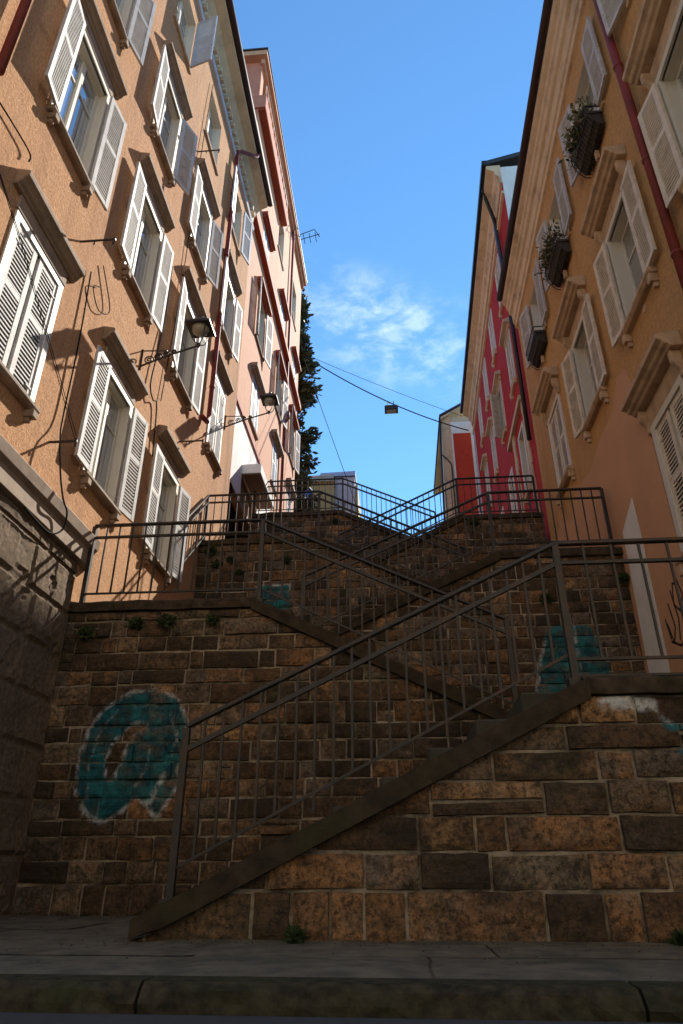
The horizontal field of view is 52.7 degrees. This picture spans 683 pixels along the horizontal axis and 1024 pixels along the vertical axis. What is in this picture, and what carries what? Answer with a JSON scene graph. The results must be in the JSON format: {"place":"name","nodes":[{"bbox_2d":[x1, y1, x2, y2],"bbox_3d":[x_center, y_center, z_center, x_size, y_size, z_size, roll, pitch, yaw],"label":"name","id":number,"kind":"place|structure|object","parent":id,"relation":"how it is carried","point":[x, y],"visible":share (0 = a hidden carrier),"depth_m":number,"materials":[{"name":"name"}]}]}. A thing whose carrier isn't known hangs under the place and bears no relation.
{"place":"outdoors","nodes":[
{"label":"outdoors","id":0,"kind":"place"},
{"bbox_2d":[225,47,306,538],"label":"pink house","id":1,"kind":"structure","parent":0,"point":[266,449],"depth_m":22.11,"materials":[{"name":"paint"}]},
{"bbox_2d":[240,478,249,522],"bbox_3d":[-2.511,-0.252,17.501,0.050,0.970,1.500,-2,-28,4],"label":"door","id":2,"kind":"structure","parent":1,"relation":"in","point":[243,489],"depth_m":17.71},
{"bbox_2d":[249,362,266,440],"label":"window","id":3,"kind":"structure","parent":1,"relation":"in","point":[258,387],"depth_m":18.81,"materials":[{"name":"paint"}]},
{"bbox_2d":[255,276,272,368],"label":"window","id":4,"kind":"structure","parent":1,"relation":"in","point":[263,295],"depth_m":20.62,"materials":[{"name":"paint"}]},
{"bbox_2d":[263,211,275,259],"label":"window","id":5,"kind":"structure","parent":1,"relation":"in","point":[268,237],"depth_m":21.75,"materials":[{"name":"paint"}]},
{"bbox_2d":[270,429,283,496],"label":"window","id":6,"kind":"structure","parent":1,"relation":"in","point":[277,449],"depth_m":21.67,"materials":[{"name":"paint"}]},
{"bbox_2d":[278,222,283,270],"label":"window","id":7,"kind":"structure","parent":1,"relation":"in","point":[281,231],"depth_m":25.58,"materials":[{"name":"paint"}]},
{"bbox_2d":[275,350,288,429],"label":"window","id":8,"kind":"structure","parent":1,"relation":"in","point":[280,366],"depth_m":23.47,"materials":[{"name":"paint"}]},
{"bbox_2d":[279,288,289,327],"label":"window","id":9,"kind":"structure","parent":1,"relation":"in","point":[284,310],"depth_m":24.56,"materials":[{"name":"paint"}]},
{"bbox_2d":[286,478,294,511],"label":"window","id":10,"kind":"structure","parent":1,"relation":"in","point":[292,496],"depth_m":24.33,"materials":[{"name":"paint"}]},
{"bbox_2d":[291,282,295,331],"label":"window","id":11,"kind":"structure","parent":1,"relation":"in","point":[293,312],"depth_m":28.40,"materials":[{"name":"paint"}]},
{"bbox_2d":[288,404,299,474],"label":"window","id":12,"kind":"structure","parent":1,"relation":"in","point":[293,417],"depth_m":26.07,"materials":[{"name":"paint"}]},
{"bbox_2d":[292,346,300,381],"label":"window","id":13,"kind":"structure","parent":1,"relation":"in","point":[296,366],"depth_m":27.23,"materials":[{"name":"paint"}]},
{"bbox_2d":[299,229,319,243],"bbox_3d":[-1.377,-11.650,29.495,0.958,0.946,0.500,-2,-28,4],"label":"roof antenna","id":14,"kind":"object","parent":1,"relation":"on","point":[309,235],"visible":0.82,"depth_m":29.50,"materials":[{"name":"metal"}]},
{"bbox_2d":[303,357,360,516],"bbox_3d":[0.404,-0.934,27.767,5.298,10.910,0.026,21,-34,-35],"label":"span cable","id":15,"kind":"object","parent":1,"relation":"attached to","point":[329,431],"visible":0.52,"depth_m":28.16,"materials":[{"name":"black metal"}]},
{"bbox_2d":[303,353,460,415],"bbox_3d":[1.804,-5.389,29.333,7.154,1.768,0.018,8,-29,-15],"label":"span cable","id":16,"kind":"object","parent":1,"relation":"attached to","point":[382,386],"visible":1,"depth_m":29.27,"materials":[{"name":"black metal"}]},
{"bbox_2d":[302,355,468,430],"bbox_3d":[1.900,-5.015,29.129,7.348,2.439,0.048,8,-28,-14],"label":"span cable","id":17,"kind":"object","parent":1,"relation":"attached to","point":[381,398],"visible":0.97,"depth_m":28.88,"materials":[{"name":"black metal"}]},
{"bbox_2d":[384,401,397,413],"bbox_3d":[2.080,-4.413,28.874,0.560,0.551,0.360,-2,-28,4],"label":"hanging lamp","id":18,"kind":"object","parent":17,"relation":"hanging from","point":[391,409],"visible":1,"depth_m":28.67,"materials":[{"name":"metal"}]},
{"bbox_2d":[298,474,335,510],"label":"yellow house","id":19,"kind":"structure","parent":0,"point":[328,491],"depth_m":34.61,"materials":[{"name":"yellow paint"}]},
{"bbox_2d":[320,471,360,516],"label":"lilac house","id":20,"kind":"structure","parent":0,"point":[351,475],"depth_m":35.27,"materials":[{"name":"paint"}]},
{"bbox_2d":[0,915,682,982],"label":"pavement","id":21,"kind":"structure","parent":0,"point":[455,960],"depth_m":3.13,"materials":[{"name":"stone"}]},
{"bbox_2d":[11,597,491,916],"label":"stone wall","id":22,"kind":"structure","parent":21,"relation":"on","point":[128,704],"depth_m":6.60,"materials":[{"name":"stone"}]},
{"bbox_2d":[75,625,95,641],"bbox_3d":[-2.670,1.270,7.234,0.217,0.190,0.200,-2,-28,4],"label":"weed","id":23,"kind":"object","parent":22,"relation":"on","point":[86,633],"visible":1,"depth_m":7.20,"materials":[{"name":"green plant"}]},
{"bbox_2d":[124,616,144,630],"bbox_3d":[-2.159,1.164,7.230,0.211,0.173,0.208,-2,-28,4],"label":"weed","id":24,"kind":"object","parent":22,"relation":"on","point":[135,622],"visible":1,"depth_m":7.20,"materials":[{"name":"green plant"}]},
{"bbox_2d":[155,611,176,628],"bbox_3d":[-1.828,1.147,7.213,0.251,0.203,0.191,-2,-28,4],"label":"weed","id":25,"kind":"object","parent":22,"relation":"on","point":[165,620],"visible":1,"depth_m":7.18,"materials":[{"name":"green plant"}]},
{"bbox_2d":[204,613,220,625],"bbox_3d":[-1.341,1.116,7.172,0.177,0.157,0.201,-2,-28,4],"label":"weed","id":26,"kind":"object","parent":22,"relation":"on","point":[211,618],"visible":1,"depth_m":7.15,"materials":[{"name":"green plant"}]},
{"bbox_2d":[79,518,517,704],"bbox_3d":[-0.574,1.087,7.247,4.620,2.305,0.100,-2,-28,4],"label":"stair railing","id":27,"kind":"object","parent":22,"relation":"on","point":[262,532],"visible":0.87,"depth_m":7.48,"materials":[{"name":"metal"}]},
{"bbox_2d":[283,923,310,943],"bbox_3d":[-0.250,2.341,3.794,0.171,0.154,0.200,-2,-28,4],"label":"weed","id":28,"kind":"object","parent":21,"relation":"on","point":[293,934],"visible":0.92,"depth_m":3.78,"materials":[{"name":"green plant"}]},
{"bbox_2d":[6,914,680,976],"bbox_3d":[0.400,2.524,4.133,7.997,0.005,3.731,-2,-28,4],"label":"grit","id":29,"kind":"object","parent":21,"relation":"on","point":[285,941],"visible":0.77,"depth_m":3.63,"materials":[{"name":"grey gravel"}]},
{"bbox_2d":[127,677,591,938],"bbox_3d":[0.270,2.260,5.146,2.760,1.420,2.371,-2,-28,4],"label":"stair flight","id":30,"kind":"object","parent":21,"relation":"on","point":[529,712],"visible":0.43,"depth_m":4.10,"materials":[{"name":"stone"}]},
{"bbox_2d":[137,675,682,943],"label":"stone wall","id":31,"kind":"structure","parent":21,"relation":"on","point":[567,826],"depth_m":3.97,"materials":[{"name":"stone"}]},
{"bbox_2d":[158,537,682,904],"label":"stair railing","id":32,"kind":"object","parent":31,"relation":"on","point":[556,565],"visible":0.93,"depth_m":4.54,"materials":[{"name":"metal"}]},
{"bbox_2d":[666,927,682,945],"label":"weed","id":33,"kind":"object","parent":21,"relation":"on","point":[676,939],"visible":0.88,"depth_m":3.64,"materials":[{"name":"green plant"}]},
{"bbox_2d":[0,1012,682,1023],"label":"road","id":34,"kind":"structure","parent":0,"point":[39,1018],"depth_m":2.20,"materials":[{"name":"grey asphalt"}]},
{"bbox_2d":[233,0,543,535],"label":"sky","id":35,"kind":"structure","parent":0,"point":[390,111],"materials":[{"name":"blue"}]},
{"bbox_2d":[433,403,480,519],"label":"beige house","id":36,"kind":"structure","parent":0,"point":[455,454],"depth_m":29.90,"materials":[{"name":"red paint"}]},
{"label":"ground","id":37,"kind":"structure","parent":0,"visible":0},
{"bbox_2d":[0,0,272,915],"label":"tan house","id":38,"kind":"structure","parent":37,"relation":"on","point":[106,104],"depth_m":8.76,"materials":[{"name":"paint"}]},
{"bbox_2d":[0,102,31,161],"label":"facade cable","id":39,"kind":"object","parent":38,"relation":"attached to","point":[29,160],"visible":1,"depth_m":6.65,"materials":[{"name":"black rubber"}]},
{"bbox_2d":[0,169,85,423],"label":"window","id":40,"kind":"structure","parent":38,"relation":"in","point":[51,258],"depth_m":6.83,"materials":[{"name":"paint"}]},
{"bbox_2d":[23,271,91,534],"bbox_3d":[-2.923,-1.345,7.504,0.138,3.385,0.744,-6,-28,11],"label":"facade cable","id":41,"kind":"object","parent":38,"relation":"attached to","point":[36,521],"visible":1,"depth_m":7.18,"materials":[{"name":"black rubber"}]},
{"bbox_2d":[48,438,77,446],"bbox_3d":[-2.870,-0.709,7.106,0.300,0.100,0.028,-2,-28,4],"label":"clothesline bracket","id":42,"kind":"object","parent":38,"relation":"attached to","point":[75,441],"visible":1,"depth_m":7.10,"materials":[{"name":"metal"}]},
{"bbox_2d":[0,177,74,438],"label":"clothes line","id":43,"kind":"object","parent":42,"relation":"attached to","point":[37,303],"visible":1,"depth_m":6.16,"materials":[{"name":"black rubber"}]},
{"bbox_2d":[0,173,76,435],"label":"clothes line","id":44,"kind":"object","parent":42,"relation":"attached to","point":[37,299],"visible":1,"depth_m":6.17,"materials":[{"name":"black rubber"}]},
{"bbox_2d":[44,0,127,210],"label":"window","id":45,"kind":"structure","parent":38,"relation":"in","point":[83,74],"depth_m":8.46,"materials":[{"name":"paint"}]},
{"bbox_2d":[80,237,115,244],"bbox_3d":[-2.835,-3.147,8.032,0.420,0.100,0.028,-2,-28,4],"label":"clothesline bracket","id":46,"kind":"object","parent":38,"relation":"attached to","point":[113,239],"visible":1,"depth_m":8.03,"materials":[{"name":"metal"}]},
{"bbox_2d":[93,266,109,314],"bbox_3d":[-2.956,-2.734,8.552,0.025,0.660,0.492,-2,-28,4],"label":"facade cable","id":47,"kind":"object","parent":38,"relation":"attached to","point":[107,292],"visible":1,"depth_m":8.61,"materials":[{"name":"black rubber"}]},
{"bbox_2d":[74,326,148,523],"bbox_3d":[-2.937,-1.045,8.699,0.339,2.228,1.658,-2,-28,4],"label":"window","id":48,"kind":"structure","parent":38,"relation":"in","point":[110,448],"depth_m":8.86,"materials":[{"name":"paint"}]},
{"bbox_2d":[107,0,155,65],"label":"window","id":49,"kind":"structure","parent":38,"relation":"in","point":[133,19],"depth_m":9.92,"materials":[{"name":"paint"}]},
{"bbox_2d":[119,152,175,332],"bbox_3d":[-2.937,-3.972,10.224,0.339,2.368,1.659,-2,-28,4],"label":"window","id":50,"kind":"structure","parent":38,"relation":"in","point":[148,254],"depth_m":10.41,"materials":[{"name":"paint"}]},
{"bbox_2d":[150,265,172,456],"bbox_3d":[-2.780,-2.481,10.717,0.053,3.502,0.510,-2,-28,4],"label":"facade cable","id":51,"kind":"object","parent":38,"relation":"attached to","point":[154,367],"visible":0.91,"depth_m":10.33,"materials":[{"name":"black rubber"}]},
{"bbox_2d":[141,424,190,586],"bbox_3d":[-2.761,-0.056,10.600,0.339,2.228,1.657,-2,-28,4],"label":"window","id":52,"kind":"structure","parent":38,"relation":"in","point":[169,464],"depth_m":10.80,"materials":[{"name":"paint"}]},
{"bbox_2d":[150,40,197,195],"bbox_3d":[-2.893,-6.605,11.576,0.430,2.248,1.629,-2,-28,4],"label":"window","id":53,"kind":"structure","parent":38,"relation":"in","point":[175,140],"depth_m":11.84,"materials":[{"name":"paint"}]},
{"bbox_2d":[139,316,215,369],"bbox_3d":[-2.383,-2.450,9.980,1.015,0.922,0.360,-2,-28,4],"label":"street lantern","id":54,"kind":"object","parent":38,"relation":"attached to","point":[201,327],"visible":1,"depth_m":9.94,"materials":[{"name":"metal"}]},
{"bbox_2d":[160,85,212,400],"bbox_3d":[-2.759,-5.415,12.662,0.027,8.501,0.264,-2,-28,4],"label":"facade cable","id":55,"kind":"object","parent":38,"relation":"attached to","point":[184,263],"visible":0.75,"depth_m":11.79,"materials":[{"name":"metal"}]},
{"bbox_2d":[170,265,207,414],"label":"window","id":56,"kind":"structure","parent":38,"relation":"in","point":[190,305],"depth_m":12.32,"materials":[{"name":"paint"}]},
{"bbox_2d":[176,495,209,571],"bbox_3d":[-2.553,0.310,11.890,0.040,2.149,1.408,-2,-28,4],"label":"wall railing","id":57,"kind":"object","parent":38,"relation":"attached to","point":[193,519],"depth_m":12.04,"materials":[{"name":"metal"}]},
{"bbox_2d":[173,0,217,74],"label":"window","id":58,"kind":"structure","parent":38,"relation":"in","point":[184,20],"depth_m":13.26,"materials":[{"name":"paint"}]},
{"bbox_2d":[188,158,223,289],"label":"window","id":59,"kind":"structure","parent":38,"relation":"in","point":[204,208],"depth_m":13.75,"materials":[{"name":"paint"}]},
{"bbox_2d":[205,92,220,175],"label":"window","id":60,"kind":"structure","parent":38,"relation":"in","point":[213,131],"depth_m":15.22,"materials":[{"name":"paint"}]},
{"bbox_2d":[205,349,233,476],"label":"window","id":61,"kind":"structure","parent":38,"relation":"in","point":[223,385],"depth_m":14.16,"materials":[{"name":"paint"}]},
{"bbox_2d":[220,248,242,362],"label":"window","id":62,"kind":"structure","parent":38,"relation":"in","point":[233,289],"depth_m":15.77,"materials":[{"name":"paint"}]},
{"bbox_2d":[231,165,252,264],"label":"window","id":63,"kind":"structure","parent":38,"relation":"in","point":[245,249],"depth_m":17.20,"materials":[{"name":"paint"}]},
{"bbox_2d":[224,392,278,429],"bbox_3d":[-1.949,-2.191,14.895,1.145,0.922,0.360,-2,-28,4],"label":"street lantern","id":64,"kind":"object","parent":38,"relation":"attached to","point":[269,399],"visible":1,"depth_m":14.85,"materials":[{"name":"metal"}]},
{"bbox_2d":[293,289,322,511],"bbox_3d":[-2.386,-3.182,31.874,3.310,19.480,3.141,15,-31,-26],"label":"conifer","id":65,"kind":"object","parent":37,"relation":"on","point":[307,393],"visible":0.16,"depth_m":32.25,"materials":[{"name":"green plant"}]},
{"bbox_2d":[0,974,682,1022],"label":"kerb","id":66,"kind":"structure","parent":37,"relation":"on","point":[549,1000],"depth_m":2.30,"materials":[{"name":"grey stone"}]},
{"bbox_2d":[460,152,550,543],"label":"red house","id":67,"kind":"structure","parent":37,"relation":"on","point":[495,408],"depth_m":20.73,"materials":[{"name":"paint"}]},
{"bbox_2d":[478,397,484,447],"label":"window","id":68,"kind":"structure","parent":67,"relation":"in","point":[479,404],"depth_m":26.21,"materials":[{"name":"paint"}]},
{"bbox_2d":[482,357,489,412],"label":"window","id":69,"kind":"structure","parent":67,"relation":"in","point":[485,379],"depth_m":24.19,"materials":[{"name":"paint"}]},
{"bbox_2d":[480,453,491,506],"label":"window","id":70,"kind":"structure","parent":67,"relation":"in","point":[484,464],"depth_m":25.17,"materials":[{"name":"paint"}]},
{"bbox_2d":[485,416,498,484],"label":"window","id":71,"kind":"structure","parent":67,"relation":"in","point":[489,433],"depth_m":23.07,"materials":[{"name":"paint"}]},
{"bbox_2d":[488,308,496,368],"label":"window","id":72,"kind":"structure","parent":67,"relation":"in","point":[490,325],"depth_m":22.05,"materials":[{"name":"paint"}]},
{"bbox_2d":[495,253,502,318],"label":"window","id":73,"kind":"structure","parent":67,"relation":"in","point":[497,269],"depth_m":20.22,"materials":[{"name":"paint"}]},
{"bbox_2d":[490,370,507,445],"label":"window","id":74,"kind":"structure","parent":67,"relation":"in","point":[496,398],"depth_m":20.96,"materials":[{"name":"paint"}]},
{"bbox_2d":[499,317,516,399],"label":"window","id":75,"kind":"structure","parent":67,"relation":"in","point":[505,338],"depth_m":18.93,"materials":[{"name":"paint"}]},
{"bbox_2d":[508,467,518,512],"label":"window","id":76,"kind":"structure","parent":67,"relation":"in","point":[511,472],"depth_m":19.51,"materials":[{"name":"paint"}]},
{"bbox_2d":[518,420,532,503],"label":"window","id":77,"kind":"structure","parent":67,"relation":"in","point":[522,444],"depth_m":17.62,"materials":[{"name":"paint"}]},
{"bbox_2d":[496,0,682,672],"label":"ochre house","id":78,"kind":"structure","parent":37,"relation":"on","point":[605,387],"depth_m":9.35,"materials":[{"name":"paint"}]},
{"bbox_2d":[519,258,546,368],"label":"window","id":79,"kind":"structure","parent":78,"relation":"in","point":[538,304],"depth_m":14.64,"materials":[{"name":"paint"}]},
{"bbox_2d":[526,326,546,369],"bbox_3d":[3.895,-3.202,13.783,0.239,0.568,0.856,-2,-28,4],"label":"window box","id":80,"kind":"object","parent":78,"relation":"attached to","point":[535,355],"visible":1,"depth_m":13.69,"materials":[{"name":"metal"}]},
{"bbox_2d":[534,218,570,289],"bbox_3d":[3.663,-4.372,12.005,0.507,1.003,1.096,-2,-28,4],"label":"window box","id":81,"kind":"object","parent":78,"relation":"attached to","point":[557,252],"visible":1,"depth_m":11.84,"materials":[{"name":"metal"}]},
{"bbox_2d":[531,366,575,508],"bbox_3d":[4.009,-1.353,12.810,0.469,2.369,1.340,-2,-28,4],"label":"window","id":82,"kind":"structure","parent":78,"relation":"in","point":[547,405],"depth_m":12.87,"materials":[{"name":"paint"}]},
{"bbox_2d":[536,157,571,291],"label":"window","id":83,"kind":"structure","parent":78,"relation":"in","point":[561,212],"depth_m":12.01,"materials":[{"name":"paint"}]},
{"bbox_2d":[552,275,608,442],"bbox_3d":[3.828,-2.366,10.862,0.469,2.369,1.655,-2,-28,4],"label":"window","id":84,"kind":"structure","parent":78,"relation":"in","point":[584,373],"depth_m":11.11,"materials":[{"name":"paint"}]},
{"bbox_2d":[558,95,605,178],"bbox_3d":[3.487,-5.391,10.040,0.507,0.995,1.058,-2,-28,4],"label":"window box","id":85,"kind":"object","parent":78,"relation":"attached to","point":[585,132],"visible":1,"depth_m":9.89,"materials":[{"name":"metal"}]},
{"bbox_2d":[558,16,606,186],"bbox_3d":[3.693,-6.065,10.299,0.378,1.470,1.722,-2,-28,4],"label":"window","id":86,"kind":"structure","parent":78,"relation":"in","point":[593,75],"depth_m":10.03,"materials":[{"name":"paint"}]},
{"bbox_2d":[596,0,631,35],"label":"window","id":87,"kind":"structure","parent":78,"relation":"in","point":[610,10],"depth_m":8.77,"materials":[{"name":"paint"}]},
{"bbox_2d":[580,143,659,348],"bbox_3d":[3.647,-3.382,8.910,0.469,2.369,1.658,-2,-28,4],"label":"window","id":88,"kind":"structure","parent":78,"relation":"in","point":[615,216],"depth_m":9.14,"materials":[{"name":"paint"}]},
{"bbox_2d":[620,330,682,576],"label":"window","id":89,"kind":"structure","parent":78,"relation":"in","point":[654,396],"depth_m":7.73,"materials":[{"name":"paint"}]},
{"bbox_2d":[622,0,682,207],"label":"window","id":90,"kind":"structure","parent":78,"relation":"in","point":[654,62],"depth_m":7.47,"materials":[{"name":"paint"}]},
{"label":"landing","id":91,"kind":"structure","parent":0,"visible":0},
{"bbox_2d":[251,597,508,718],"bbox_3d":[0.574,2.010,7.794,2.860,1.469,2.270,-2,-28,4],"label":"stair flight","id":92,"kind":"object","parent":91,"relation":"on","point":[289,618],"visible":0.23,"depth_m":6.82,"materials":[{"name":"stone"}]},
{"bbox_2d":[328,551,499,635],"bbox_3d":[0.850,1.714,10.354,2.880,1.418,2.170,-2,-28,4],"label":"stair flight","id":93,"kind":"object","parent":92,"relation":"on","point":[465,571],"visible":0.16,"depth_m":9.44,"materials":[{"name":"stone"}]},
{"bbox_2d":[315,535,429,586],"bbox_3d":[0.988,1.435,12.805,2.760,1.355,2.071,-2,-28,4],"label":"stair flight","id":94,"kind":"object","parent":93,"relation":"on","point":[361,556],"visible":0.11,"depth_m":11.99,"materials":[{"name":"stone"}]},
{"bbox_2d":[373,516,462,561],"bbox_3d":[1.258,1.148,15.136,2.720,1.317,1.970,-2,-28,4],"label":"stair flight","id":95,"kind":"object","parent":94,"relation":"on","point":[451,523],"visible":0.12,"depth_m":14.30,"materials":[{"name":"stone"}]},
{"bbox_2d":[341,510,413,540],"bbox_3d":[1.268,0.920,17.459,2.420,1.227,2.070,-2,-28,4],"label":"stair flight","id":96,"kind":"object","parent":95,"relation":"on","point":[361,520],"visible":0.09,"depth_m":16.68,"materials":[{"name":"stone"}]},
{"bbox_2d":[341,547,645,710],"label":"stone wall","id":97,"kind":"structure","parent":91,"relation":"on","point":[614,643],"depth_m":9.15,"materials":[{"name":"stone"}]},
{"bbox_2d":[300,487,614,624],"bbox_3d":[1.623,0.759,9.703,4.447,2.335,0.100,-2,-28,4],"label":"stair railing","id":98,"kind":"object","parent":97,"relation":"on","point":[488,502],"visible":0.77,"depth_m":9.90,"materials":[{"name":"metal"}]},
{"bbox_2d":[538,592,552,603],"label":"weed","id":99,"kind":"object","parent":97,"relation":"on","point":[548,596],"visible":0.59,"depth_m":9.24,"materials":[{"name":"green plant"}]},
{"bbox_2d":[613,572,630,585],"bbox_3d":[3.813,0.882,9.309,0.309,0.216,0.181,-2,-28,4],"label":"weed","id":100,"kind":"object","parent":97,"relation":"on","point":[624,577],"visible":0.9,"depth_m":9.28,"materials":[{"name":"green plant"}]},
{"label":"landing","id":101,"kind":"structure","parent":0,"visible":0},
{"bbox_2d":[194,536,418,630],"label":"stone wall","id":102,"kind":"structure","parent":101,"relation":"on","point":[227,568],"depth_m":12.03,"materials":[{"name":"stone"}]},
{"bbox_2d":[203,545,219,556],"bbox_3d":[-2.328,0.695,12.345,0.315,0.253,0.199,-2,-28,4],"label":"weed","id":103,"kind":"object","parent":102,"relation":"attached to","point":[211,550],"visible":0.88,"depth_m":12.33,"materials":[{"name":"green plant"}]},
{"bbox_2d":[210,558,223,568],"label":"weed","id":104,"kind":"object","parent":102,"relation":"attached to","point":[216,563],"visible":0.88,"depth_m":12.20,"materials":[{"name":"green plant"}]},
{"bbox_2d":[203,490,468,580],"bbox_3d":[-0.160,0.633,12.309,4.817,2.345,0.100,-2,-28,4],"label":"stair railing","id":105,"kind":"object","parent":102,"relation":"on","point":[320,499],"visible":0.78,"depth_m":12.57,"materials":[{"name":"metal"}]},
{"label":"landing","id":106,"kind":"structure","parent":0,"visible":0},
{"bbox_2d":[381,512,547,582],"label":"stone wall","id":107,"kind":"structure","parent":106,"relation":"on","point":[478,555],"depth_m":14.22,"materials":[{"name":"stone"}]},
{"bbox_2d":[337,475,538,554],"bbox_3d":[2.029,0.305,14.539,4.307,2.305,0.100,-2,-28,4],"label":"stair railing","id":108,"kind":"object","parent":107,"relation":"on","point":[456,485],"visible":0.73,"depth_m":14.78,"materials":[{"name":"metal"}]},
{"bbox_2d":[467,516,481,528],"bbox_3d":[2.779,0.222,14.389,0.296,0.297,0.205,-2,-28,4],"label":"weed","id":109,"kind":"object","parent":107,"relation":"on","point":[476,521],"visible":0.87,"depth_m":14.38,"materials":[{"name":"green plant"}]},
{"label":"landing","id":110,"kind":"structure","parent":0,"visible":0},
{"bbox_2d":[250,510,404,557],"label":"stone wall","id":111,"kind":"structure","parent":110,"relation":"on","point":[292,520],"depth_m":16.82,"materials":[{"name":"stone"}]},
{"bbox_2d":[253,478,436,534],"bbox_3d":[0.044,0.077,16.991,4.587,2.115,0.100,-2,-28,4],"label":"stair railing","id":112,"kind":"object","parent":111,"relation":"on","point":[331,484],"visible":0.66,"depth_m":17.24,"materials":[{"name":"metal"}]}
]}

